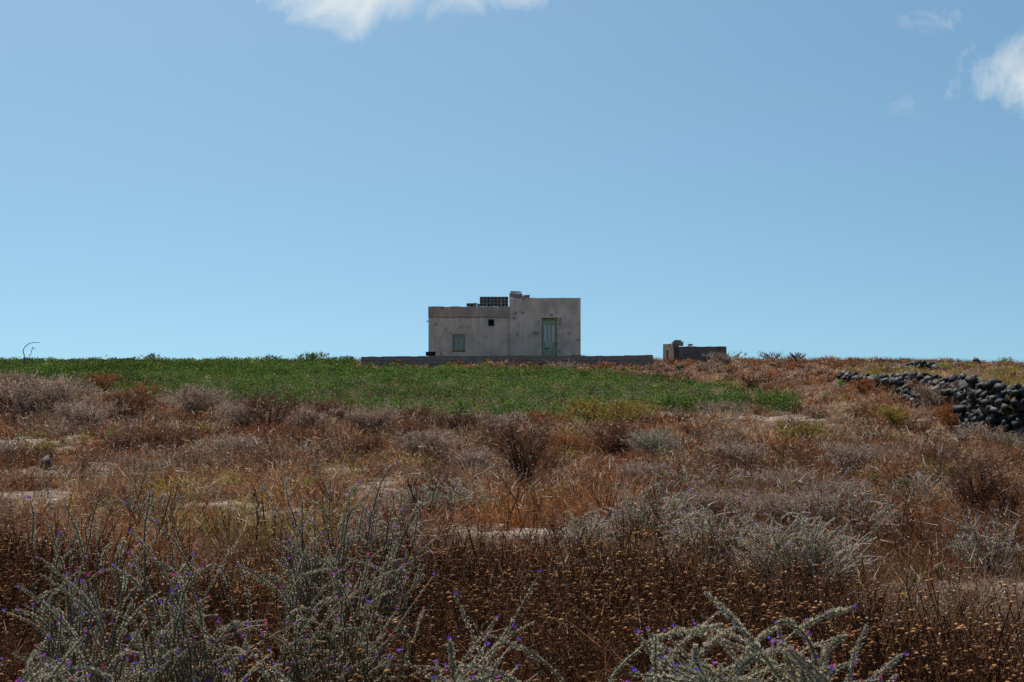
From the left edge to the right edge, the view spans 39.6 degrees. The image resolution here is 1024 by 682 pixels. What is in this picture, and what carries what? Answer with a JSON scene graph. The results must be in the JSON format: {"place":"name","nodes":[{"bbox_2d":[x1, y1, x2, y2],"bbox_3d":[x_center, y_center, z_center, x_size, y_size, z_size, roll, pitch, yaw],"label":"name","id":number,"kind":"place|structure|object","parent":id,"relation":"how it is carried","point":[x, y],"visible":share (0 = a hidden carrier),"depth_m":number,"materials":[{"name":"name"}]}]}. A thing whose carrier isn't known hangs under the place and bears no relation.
{"place":"outdoors","nodes":[
{"label":"outdoors","id":0,"kind":"place"},
{"bbox_2d":[0,362,1023,680],"bbox_3d":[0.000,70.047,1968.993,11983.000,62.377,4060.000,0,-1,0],"label":"ground","id":1,"kind":"structure","parent":0,"point":[720,390],"depth_m":36.93,"materials":[{"name":"soil"}]},
{"bbox_2d":[0,377,36,416],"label":"dry shrub","id":2,"kind":"object","parent":1,"relation":"on","point":[4,403],"visible":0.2,"depth_m":40.73,"materials":[{"name":"plant"}]},
{"bbox_2d":[18,438,61,455],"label":"dry shrub","id":3,"kind":"object","parent":1,"relation":"on","point":[48,445],"visible":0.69,"depth_m":24.67,"materials":[{"name":"plant"}]},
{"bbox_2d":[0,371,107,418],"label":"dry shrub","id":4,"kind":"object","parent":1,"relation":"on","point":[44,398],"visible":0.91,"depth_m":38.61,"materials":[{"name":"plant"}]},
{"bbox_2d":[0,629,133,681],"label":"bugloss bush","id":5,"kind":"object","parent":1,"relation":"on","point":[36,676],"visible":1,"depth_m":3.84,"materials":[{"name":"grey plant"}]},
{"bbox_2d":[22,492,157,681],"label":"bugloss bush","id":6,"kind":"object","parent":1,"relation":"on","point":[71,617],"visible":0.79,"depth_m":5.55,"materials":[{"name":"grey plant"}]},
{"bbox_2d":[50,398,131,430],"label":"dry shrub","id":7,"kind":"object","parent":1,"relation":"on","point":[82,412],"visible":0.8,"depth_m":31.48,"materials":[{"name":"plant"}]},
{"bbox_2d":[1,556,183,681],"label":"bugloss bush","id":8,"kind":"object","parent":1,"relation":"on","point":[110,664],"visible":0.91,"depth_m":4.54,"materials":[{"name":"grey plant"}]},
{"bbox_2d":[78,369,131,390],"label":"dry shrub","id":9,"kind":"object","parent":1,"relation":"on","point":[98,378],"visible":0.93,"depth_m":56.94,"materials":[{"name":"plant"}]},
{"bbox_2d":[90,428,155,453],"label":"dry shrub","id":10,"kind":"object","parent":1,"relation":"on","point":[130,439],"visible":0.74,"depth_m":25.79,"materials":[{"name":"plant"}]},
{"bbox_2d":[98,387,169,419],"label":"dry shrub","id":11,"kind":"object","parent":1,"relation":"on","point":[124,401],"visible":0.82,"depth_m":39.71,"materials":[{"name":"plant"}]},
{"bbox_2d":[90,477,191,517],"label":"bugloss bush","id":12,"kind":"object","parent":1,"relation":"on","point":[113,500],"visible":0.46,"depth_m":14.83,"materials":[{"name":"grey plant"}]},
{"bbox_2d":[122,381,164,394],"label":"dry shrub","id":13,"kind":"object","parent":1,"relation":"on","point":[139,386],"visible":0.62,"depth_m":53.17,"materials":[{"name":"plant"}]},
{"bbox_2d":[120,423,227,450],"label":"dry shrub","id":14,"kind":"object","parent":1,"relation":"on","point":[164,432],"visible":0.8,"depth_m":25.78,"materials":[{"name":"plant"}]},
{"bbox_2d":[150,382,238,416],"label":"dry shrub","id":15,"kind":"object","parent":1,"relation":"on","point":[200,396],"visible":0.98,"depth_m":40.77,"materials":[{"name":"plant"}]},
{"bbox_2d":[110,491,294,681],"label":"bugloss bush","id":16,"kind":"object","parent":1,"relation":"on","point":[178,638],"visible":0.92,"depth_m":4.88,"materials":[{"name":"grey plant"}]},
{"bbox_2d":[192,431,265,458],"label":"dry shrub","id":17,"kind":"object","parent":1,"relation":"on","point":[243,442],"visible":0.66,"depth_m":23.24,"materials":[{"name":"plant"}]},
{"bbox_2d":[203,399,272,427],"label":"dry shrub","id":18,"kind":"object","parent":1,"relation":"on","point":[232,413],"visible":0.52,"depth_m":34.56,"materials":[{"name":"plant"}]},
{"bbox_2d":[222,634,291,681],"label":"bugloss bush","id":19,"kind":"object","parent":1,"relation":"on","point":[259,665],"visible":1,"depth_m":3.59,"materials":[{"name":"grey plant"}]},
{"bbox_2d":[232,390,309,428],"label":"dry shrub","id":20,"kind":"object","parent":1,"relation":"on","point":[267,406],"visible":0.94,"depth_m":31.71,"materials":[{"name":"plant"}]},
{"bbox_2d":[240,445,314,472],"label":"dry shrub","id":21,"kind":"object","parent":1,"relation":"on","point":[270,456],"visible":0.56,"depth_m":19.96,"materials":[{"name":"plant"}]},
{"bbox_2d":[296,352,333,359],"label":"dry shrub","id":22,"kind":"object","parent":1,"relation":"on","point":[309,355],"visible":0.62,"depth_m":91.83,"materials":[{"name":"plant"}]},
{"bbox_2d":[288,406,342,431],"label":"dry shrub","id":23,"kind":"object","parent":1,"relation":"on","point":[306,416],"visible":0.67,"depth_m":31.29,"materials":[{"name":"plant"}]},
{"bbox_2d":[297,397,368,421],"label":"dry shrub","id":24,"kind":"object","parent":1,"relation":"on","point":[332,403],"visible":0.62,"depth_m":35.52,"materials":[{"name":"plant"}]},
{"bbox_2d":[236,524,446,681],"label":"bugloss bush","id":25,"kind":"object","parent":1,"relation":"on","point":[343,668],"visible":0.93,"depth_m":5.30,"materials":[{"name":"grey plant"}]},
{"bbox_2d":[253,461,438,649],"bbox_3d":[-0.828,1.188,7.425,0.936,1.182,1.140,0,-1,0],"label":"bugloss bush","id":26,"kind":"object","parent":1,"relation":"on","point":[343,579],"visible":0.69,"depth_m":7.22,"materials":[{"name":"grey plant"}]},
{"bbox_2d":[346,646,370,681],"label":"dried daisy","id":27,"kind":"object","parent":1,"relation":"on","point":[354,647],"visible":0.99,"depth_m":4.97,"materials":[{"name":"plant"}]},
{"bbox_2d":[318,431,400,459],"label":"dry shrub","id":28,"kind":"object","parent":1,"relation":"on","point":[358,440],"visible":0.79,"depth_m":22.96,"materials":[{"name":"plant"}]},
{"bbox_2d":[329,404,403,430],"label":"dry shrub","id":29,"kind":"object","parent":1,"relation":"on","point":[377,416],"visible":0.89,"depth_m":31.32,"materials":[{"name":"plant"}]},
{"bbox_2d":[311,506,435,562],"bbox_3d":[-1.031,1.495,11.002,0.941,0.521,1.217,0,-1,0],"label":"bugloss bush","id":30,"kind":"object","parent":1,"relation":"on","point":[382,533],"visible":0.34,"depth_m":10.80,"materials":[{"name":"grey plant"}]},
{"bbox_2d":[0,355,798,419],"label":"crop foliage","id":31,"kind":"object","parent":1,"relation":"on","point":[130,367],"visible":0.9,"depth_m":60.23,"materials":[{"name":"green plant"}]},
{"bbox_2d":[375,419,432,443],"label":"dry shrub","id":32,"kind":"object","parent":1,"relation":"on","point":[407,426],"visible":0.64,"depth_m":28.11,"materials":[{"name":"plant"}]},
{"bbox_2d":[396,404,442,420],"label":"dry shrub","id":33,"kind":"object","parent":1,"relation":"on","point":[414,412],"visible":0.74,"depth_m":35.64,"materials":[{"name":"plant"}]},
{"bbox_2d":[398,635,447,681],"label":"dried daisy","id":34,"kind":"object","parent":1,"relation":"on","point":[412,643],"visible":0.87,"depth_m":4.63,"materials":[{"name":"plant"}]},
{"bbox_2d":[388,425,473,459],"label":"dry shrub","id":35,"kind":"object","parent":1,"relation":"on","point":[434,440],"visible":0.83,"depth_m":22.73,"materials":[{"name":"plant"}]},
{"bbox_2d":[384,466,498,511],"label":"bugloss bush","id":36,"kind":"object","parent":1,"relation":"on","point":[430,495],"visible":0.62,"depth_m":14.81,"materials":[{"name":"grey plant"}]},
{"bbox_2d":[442,398,469,414],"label":"crop plant","id":37,"kind":"object","parent":1,"relation":"on","point":[461,403],"visible":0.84,"depth_m":42.12,"materials":[{"name":"green plant"}]},
{"bbox_2d":[434,408,495,438],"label":"dry shrub","id":38,"kind":"object","parent":1,"relation":"on","point":[451,422],"visible":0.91,"depth_m":29.20,"materials":[{"name":"plant"}]},
{"bbox_2d":[440,446,498,472],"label":"dry shrub","id":39,"kind":"object","parent":1,"relation":"on","point":[471,457],"visible":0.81,"depth_m":20.40,"materials":[{"name":"plant"}]},
{"bbox_2d":[396,569,564,681],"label":"bugloss bush","id":40,"kind":"object","parent":1,"relation":"on","point":[488,675],"visible":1,"depth_m":3.80,"materials":[{"name":"grey plant"}]},
{"bbox_2d":[473,407,530,432],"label":"dry shrub","id":41,"kind":"object","parent":1,"relation":"on","point":[513,414],"visible":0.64,"depth_m":30.62,"materials":[{"name":"plant"}]},
{"bbox_2d":[427,298,580,356],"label":"farmhouse","id":42,"kind":"object","parent":1,"relation":"on","point":[524,327],"visible":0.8,"depth_m":84.00,"materials":[{"name":"paint"}]},
{"bbox_2d":[452,334,464,350],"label":"window","id":43,"kind":"structure","parent":42,"relation":"in","point":[458,340],"depth_m":84.07,"materials":[{"name":"green paint"}]},
{"bbox_2d":[543,320,555,355],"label":"door","id":44,"kind":"structure","parent":42,"relation":"in","point":[549,326],"depth_m":84.00,"materials":[{"name":"green paint"}]},
{"bbox_2d":[361,355,652,365],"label":"boundary wall","id":45,"kind":"structure","parent":1,"relation":"on","point":[618,360],"depth_m":79.99,"materials":[{"name":"stone"}]},
{"bbox_2d":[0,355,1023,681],"bbox_3d":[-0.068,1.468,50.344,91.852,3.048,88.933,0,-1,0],"label":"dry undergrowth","id":46,"kind":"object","parent":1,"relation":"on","point":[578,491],"visible":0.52,"depth_m":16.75,"materials":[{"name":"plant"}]},
{"bbox_2d":[0,464,1023,681],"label":"dried daisy thicket","id":47,"kind":"object","parent":1,"relation":"on","point":[989,672],"visible":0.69,"depth_m":7.48,"materials":[{"name":"plant"}]},
{"bbox_2d":[1,386,1022,612],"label":"pebbles","id":48,"kind":"object","parent":1,"relation":"on","point":[403,478],"visible":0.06,"depth_m":17.13,"materials":[{"name":"stone"}]},
{"bbox_2d":[1,364,1023,679],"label":"seed heads","id":49,"kind":"object","parent":1,"relation":"on","point":[159,460],"visible":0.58,"depth_m":17.32,"materials":[{"name":"plant"}]},
{"bbox_2d":[500,400,525,417],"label":"crop plant","id":50,"kind":"object","parent":1,"relation":"on","point":[510,406],"visible":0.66,"depth_m":40.99,"materials":[{"name":"green plant"}]},
{"bbox_2d":[456,416,570,486],"bbox_3d":[0.176,1.373,17.220,1.211,1.022,1.290,-1,-1,32],"label":"dry shrub","id":51,"kind":"object","parent":1,"relation":"on","point":[519,455],"visible":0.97,"depth_m":17.07,"materials":[{"name":"plant"}]},
{"bbox_2d":[517,402,554,419],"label":"crop plant","id":52,"kind":"object","parent":1,"relation":"on","point":[528,404],"visible":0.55,"depth_m":40.12,"materials":[{"name":"green plant"}]},
{"bbox_2d":[526,408,571,423],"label":"dry shrub","id":53,"kind":"object","parent":1,"relation":"on","point":[536,414],"visible":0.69,"depth_m":35.34,"materials":[{"name":"plant"}]},
{"bbox_2d":[534,428,595,452],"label":"dry shrub","id":54,"kind":"object","parent":1,"relation":"on","point":[566,439],"visible":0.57,"depth_m":25.26,"materials":[{"name":"plant"}]},
{"bbox_2d":[543,500,624,558],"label":"bugloss bush","id":55,"kind":"object","parent":1,"relation":"on","point":[587,529],"visible":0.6,"depth_m":11.30,"materials":[{"name":"grey plant"}]},
{"bbox_2d":[545,394,670,424],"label":"dry shrub","id":56,"kind":"object","parent":1,"relation":"on","point":[625,411],"visible":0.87,"depth_m":34.35,"materials":[{"name":"plant"}]},
{"bbox_2d":[576,415,642,458],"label":"dry shrub","id":57,"kind":"object","parent":1,"relation":"on","point":[609,438],"visible":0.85,"depth_m":23.83,"materials":[{"name":"plant"}]},
{"bbox_2d":[598,457,676,482],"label":"dry shrub","id":58,"kind":"object","parent":1,"relation":"on","point":[646,467],"visible":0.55,"depth_m":17.68,"materials":[{"name":"plant"}]},
{"bbox_2d":[591,478,703,534],"bbox_3d":[1.231,1.505,12.957,1.078,0.507,1.433,0,-1,0],"label":"bugloss bush","id":59,"kind":"object","parent":1,"relation":"on","point":[674,502],"visible":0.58,"depth_m":12.79,"materials":[{"name":"grey plant"}]},
{"bbox_2d":[613,426,695,459],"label":"dry shrub","id":60,"kind":"object","parent":1,"relation":"on","point":[645,441],"visible":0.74,"depth_m":23.25,"materials":[{"name":"plant"}]},
{"bbox_2d":[659,393,685,410],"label":"crop plant","id":61,"kind":"object","parent":1,"relation":"on","point":[668,401],"visible":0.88,"depth_m":44.02,"materials":[{"name":"green plant"}]},
{"bbox_2d":[663,344,725,361],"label":"outbuilding","id":62,"kind":"structure","parent":1,"relation":"on","point":[676,351],"depth_m":88.26,"materials":[{"name":"concrete"}]},
{"bbox_2d":[677,421,726,441],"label":"dry shrub","id":63,"kind":"object","parent":1,"relation":"on","point":[688,428],"visible":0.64,"depth_m":26.88,"materials":[{"name":"plant"}]},
{"bbox_2d":[648,460,757,490],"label":"dry shrub","id":64,"kind":"object","parent":1,"relation":"on","point":[697,478],"visible":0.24,"depth_m":16.79,"materials":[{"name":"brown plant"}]},
{"bbox_2d":[668,480,760,524],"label":"dry shrub","id":65,"kind":"object","parent":1,"relation":"on","point":[706,493],"visible":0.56,"depth_m":13.78,"materials":[{"name":"plant"}]},
{"bbox_2d":[690,399,745,415],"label":"dry shrub","id":66,"kind":"object","parent":1,"relation":"on","point":[721,407],"visible":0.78,"depth_m":40.93,"materials":[{"name":"plant"}]},
{"bbox_2d":[655,496,784,564],"bbox_3d":[1.690,1.530,11.467,1.187,0.568,1.297,0,-1,0],"label":"bugloss bush","id":67,"kind":"object","parent":1,"relation":"on","point":[706,528],"visible":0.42,"depth_m":11.37,"materials":[{"name":"grey plant"}]},
{"bbox_2d":[702,350,746,363],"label":"dry shrub","id":68,"kind":"object","parent":1,"relation":"on","point":[719,357],"visible":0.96,"depth_m":82.26,"materials":[{"name":"plant"}]},
{"bbox_2d":[703,439,770,468],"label":"dry shrub","id":69,"kind":"object","parent":1,"relation":"on","point":[739,449],"visible":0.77,"depth_m":20.70,"materials":[{"name":"plant"}]},
{"bbox_2d":[608,591,882,681],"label":"bugloss bush","id":70,"kind":"object","parent":1,"relation":"on","point":[698,667],"visible":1,"depth_m":3.46,"materials":[{"name":"grey plant"}]},
{"bbox_2d":[737,372,764,390],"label":"dry shrub","id":71,"kind":"object","parent":1,"relation":"on","point":[752,380],"visible":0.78,"depth_m":55.36,"materials":[{"name":"plant"}]},
{"bbox_2d":[751,391,775,406],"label":"crop plant","id":72,"kind":"object","parent":1,"relation":"on","point":[759,399],"visible":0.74,"depth_m":45.56,"materials":[{"name":"green plant"}]},
{"bbox_2d":[734,462,822,495],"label":"dry shrub","id":73,"kind":"object","parent":1,"relation":"on","point":[784,475],"visible":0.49,"depth_m":16.47,"materials":[{"name":"plant"}]},
{"bbox_2d":[764,379,799,392],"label":"dry shrub","id":74,"kind":"object","parent":1,"relation":"on","point":[789,383],"visible":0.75,"depth_m":53.17,"materials":[{"name":"plant"}]},
{"bbox_2d":[761,436,805,454],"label":"dry shrub","id":75,"kind":"object","parent":1,"relation":"on","point":[778,442],"visible":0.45,"depth_m":22.90,"materials":[{"name":"plant"}]},
{"bbox_2d":[773,391,804,408],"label":"crop plant","id":76,"kind":"object","parent":1,"relation":"on","point":[794,397],"visible":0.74,"depth_m":44.46,"materials":[{"name":"green plant"}]},
{"bbox_2d":[726,483,853,532],"bbox_3d":[2.518,1.556,12.896,1.161,0.574,1.212,0,-1,0],"label":"dry shrub","id":77,"kind":"object","parent":1,"relation":"on","point":[776,504],"visible":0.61,"depth_m":12.75,"materials":[{"name":"plant"}]},
{"bbox_2d":[773,418,828,440],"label":"dry shrub","id":78,"kind":"object","parent":1,"relation":"on","point":[802,429],"visible":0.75,"depth_m":26.03,"materials":[{"name":"plant"}]},
{"bbox_2d":[720,507,885,591],"bbox_3d":[2.123,1.490,10.251,1.248,0.640,1.202,0,-1,0],"label":"bugloss bush","id":79,"kind":"object","parent":1,"relation":"on","point":[811,543],"visible":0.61,"depth_m":10.11,"materials":[{"name":"grey plant"}]},
{"bbox_2d":[805,357,864,368],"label":"dry shrub","id":80,"kind":"object","parent":1,"relation":"on","point":[840,362],"visible":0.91,"depth_m":75.17,"materials":[{"name":"plant"}]},
{"bbox_2d":[784,475,888,509],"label":"dry shrub","id":81,"kind":"object","parent":1,"relation":"on","point":[835,485],"visible":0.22,"depth_m":14.82,"materials":[{"name":"plant"}]},
{"bbox_2d":[770,478,906,537],"bbox_3d":[2.957,1.520,12.990,1.525,0.591,1.317,0,-1,0],"label":"bugloss bush","id":82,"kind":"object","parent":1,"relation":"on","point":[850,507],"visible":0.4,"depth_m":12.79,"materials":[{"name":"grey plant"}]},
{"bbox_2d":[805,439,890,469],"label":"dry shrub","id":83,"kind":"object","parent":1,"relation":"on","point":[846,450],"visible":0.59,"depth_m":19.58,"materials":[{"name":"plant"}]},
{"bbox_2d":[831,644,870,681],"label":"dried daisy","id":84,"kind":"object","parent":1,"relation":"on","point":[846,645],"visible":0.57,"depth_m":5.24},
{"bbox_2d":[845,378,888,395],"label":"dry shrub","id":85,"kind":"object","parent":1,"relation":"on","point":[863,384],"visible":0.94,"depth_m":51.13,"materials":[{"name":"plant"}]},
{"bbox_2d":[835,370,909,386],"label":"dry stone wall","id":86,"kind":"structure","parent":1,"relation":"on","point":[897,379],"depth_m":54.09,"materials":[{"name":"stone"}]},
{"bbox_2d":[844,624,908,681],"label":"bugloss bush","id":87,"kind":"object","parent":1,"relation":"on","point":[882,668],"visible":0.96,"depth_m":3.38,"materials":[{"name":"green plant"}]},
{"bbox_2d":[861,469,900,486],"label":"dry shrub","id":88,"kind":"object","parent":1,"relation":"on","point":[875,472],"visible":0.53,"depth_m":17.26,"materials":[{"name":"plant"}]},
{"bbox_2d":[865,403,908,426],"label":"dry shrub","id":89,"kind":"object","parent":1,"relation":"on","point":[889,413],"visible":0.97,"depth_m":35.22,"materials":[{"name":"plant"}]},
{"bbox_2d":[856,638,917,681],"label":"dried daisy","id":90,"kind":"object","parent":1,"relation":"on","point":[872,642],"visible":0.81,"depth_m":5.03,"materials":[{"name":"plant"}]},
{"bbox_2d":[894,372,931,407],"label":"dry stone wall","id":91,"kind":"structure","parent":1,"relation":"on","point":[906,389],"depth_m":44.99,"materials":[{"name":"stone"}]},
{"bbox_2d":[878,467,960,511],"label":"bugloss bush","id":92,"kind":"object","parent":1,"relation":"on","point":[920,477],"visible":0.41,"depth_m":15.21,"materials":[{"name":"grey plant"}]},
{"bbox_2d":[898,416,940,435],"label":"dry shrub","id":93,"kind":"object","parent":1,"relation":"on","point":[922,428],"visible":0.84,"depth_m":33.71,"materials":[{"name":"plant"}]},
{"bbox_2d":[911,381,953,411],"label":"dry shrub","id":94,"kind":"object","parent":1,"relation":"on","point":[922,391],"visible":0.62,"depth_m":39.98,"materials":[{"name":"plant"}]},
{"bbox_2d":[903,442,962,467],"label":"dry shrub","id":95,"kind":"object","parent":1,"relation":"on","point":[929,450],"visible":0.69,"depth_m":20.07,"materials":[{"name":"plant"}]},
{"bbox_2d":[928,401,959,429],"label":"dry shrub","id":96,"kind":"object","parent":1,"relation":"on","point":[945,410],"visible":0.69,"depth_m":34.75,"materials":[{"name":"plant"}]},
{"bbox_2d":[921,372,976,401],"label":"dry stone wall","id":97,"kind":"structure","parent":1,"relation":"on","point":[957,391],"depth_m":39.74,"materials":[{"name":"stone"}]},
{"bbox_2d":[939,657,959,681],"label":"dried daisy","id":98,"kind":"object","parent":1,"relation":"on","point":[953,674],"visible":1,"depth_m":4.66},
{"bbox_2d":[946,420,1011,445],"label":"dry shrub","id":99,"kind":"object","parent":1,"relation":"on","point":[965,431],"visible":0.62,"depth_m":30.24,"materials":[{"name":"plant"}]},
{"bbox_2d":[937,452,1022,519],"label":"dry shrub","id":100,"kind":"object","parent":1,"relation":"on","point":[982,486],"visible":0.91,"depth_m":14.07,"materials":[{"name":"plant"}]},
{"bbox_2d":[940,508,1023,577],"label":"bugloss bush","id":101,"kind":"object","parent":1,"relation":"on","point":[972,542],"visible":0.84,"depth_m":10.87,"materials":[{"name":"grey plant"}]},
{"bbox_2d":[952,376,1023,448],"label":"dry stone wall","id":102,"kind":"structure","parent":1,"relation":"on","point":[980,403],"depth_m":30.77,"materials":[{"name":"stone"}]},
{"bbox_2d":[989,478,1023,522],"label":"dry shrub","id":103,"kind":"object","parent":1,"relation":"on","point":[1013,495],"visible":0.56,"depth_m":14.21,"materials":[{"name":"plant"}]},
{"bbox_2d":[991,431,1023,451],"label":"dry shrub","id":104,"kind":"object","parent":1,"relation":"on","point":[1013,439],"visible":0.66,"depth_m":28.64,"materials":[{"name":"plant"}]},
{"bbox_2d":[0,0,1023,363],"label":"sky","id":105,"kind":"structure","parent":0,"point":[197,179],"materials":[{"name":"blue"}]},
{"bbox_2d":[7,355,1022,364],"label":"crest grass","id":106,"kind":"structure","parent":0,"point":[765,359],"depth_m":86.54,"materials":[{"name":"plant"}]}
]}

